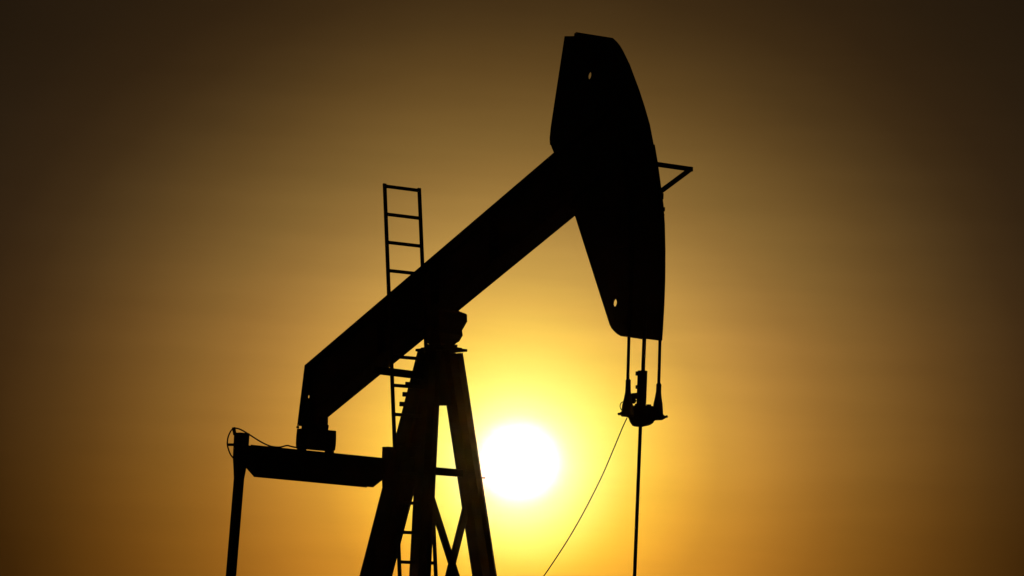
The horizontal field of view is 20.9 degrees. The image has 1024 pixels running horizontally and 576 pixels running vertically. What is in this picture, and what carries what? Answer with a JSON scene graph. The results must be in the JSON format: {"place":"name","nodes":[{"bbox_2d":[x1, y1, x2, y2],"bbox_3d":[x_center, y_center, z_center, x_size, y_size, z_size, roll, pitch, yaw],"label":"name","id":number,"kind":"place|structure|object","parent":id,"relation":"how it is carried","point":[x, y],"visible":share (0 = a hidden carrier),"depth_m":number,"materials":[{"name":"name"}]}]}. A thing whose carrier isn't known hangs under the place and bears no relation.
{"place":"outdoors","nodes":[
{"label":"outdoors","id":0,"kind":"place"},
{"bbox_2d":[0,0,1023,575],"label":"sky","id":1,"kind":"structure","parent":0,"point":[192,209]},
{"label":"concrete pad","id":2,"kind":"structure","parent":0,"visible":0},
{"bbox_2d":[226,32,692,575],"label":"pump jack","id":3,"kind":"object","parent":2,"relation":"on","point":[600,114],"visible":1,"depth_m":28.99,"materials":[{"name":"paint"}]},
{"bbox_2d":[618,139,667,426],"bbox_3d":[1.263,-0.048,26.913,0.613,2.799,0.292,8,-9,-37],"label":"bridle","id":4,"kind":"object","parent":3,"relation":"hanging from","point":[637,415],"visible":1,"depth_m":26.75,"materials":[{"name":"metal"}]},
{"bbox_2d":[543,418,626,575],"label":"signal cable","id":5,"kind":"object","parent":4,"relation":"hanging from","point":[589,500],"visible":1,"depth_m":26.82,"materials":[{"name":"black rubber"}]},
{"bbox_2d":[631,305,647,575],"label":"polished rod","id":6,"kind":"object","parent":4,"relation":"attached to","point":[640,395],"visible":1,"depth_m":26.64,"materials":[{"name":"metal"}]}
]}

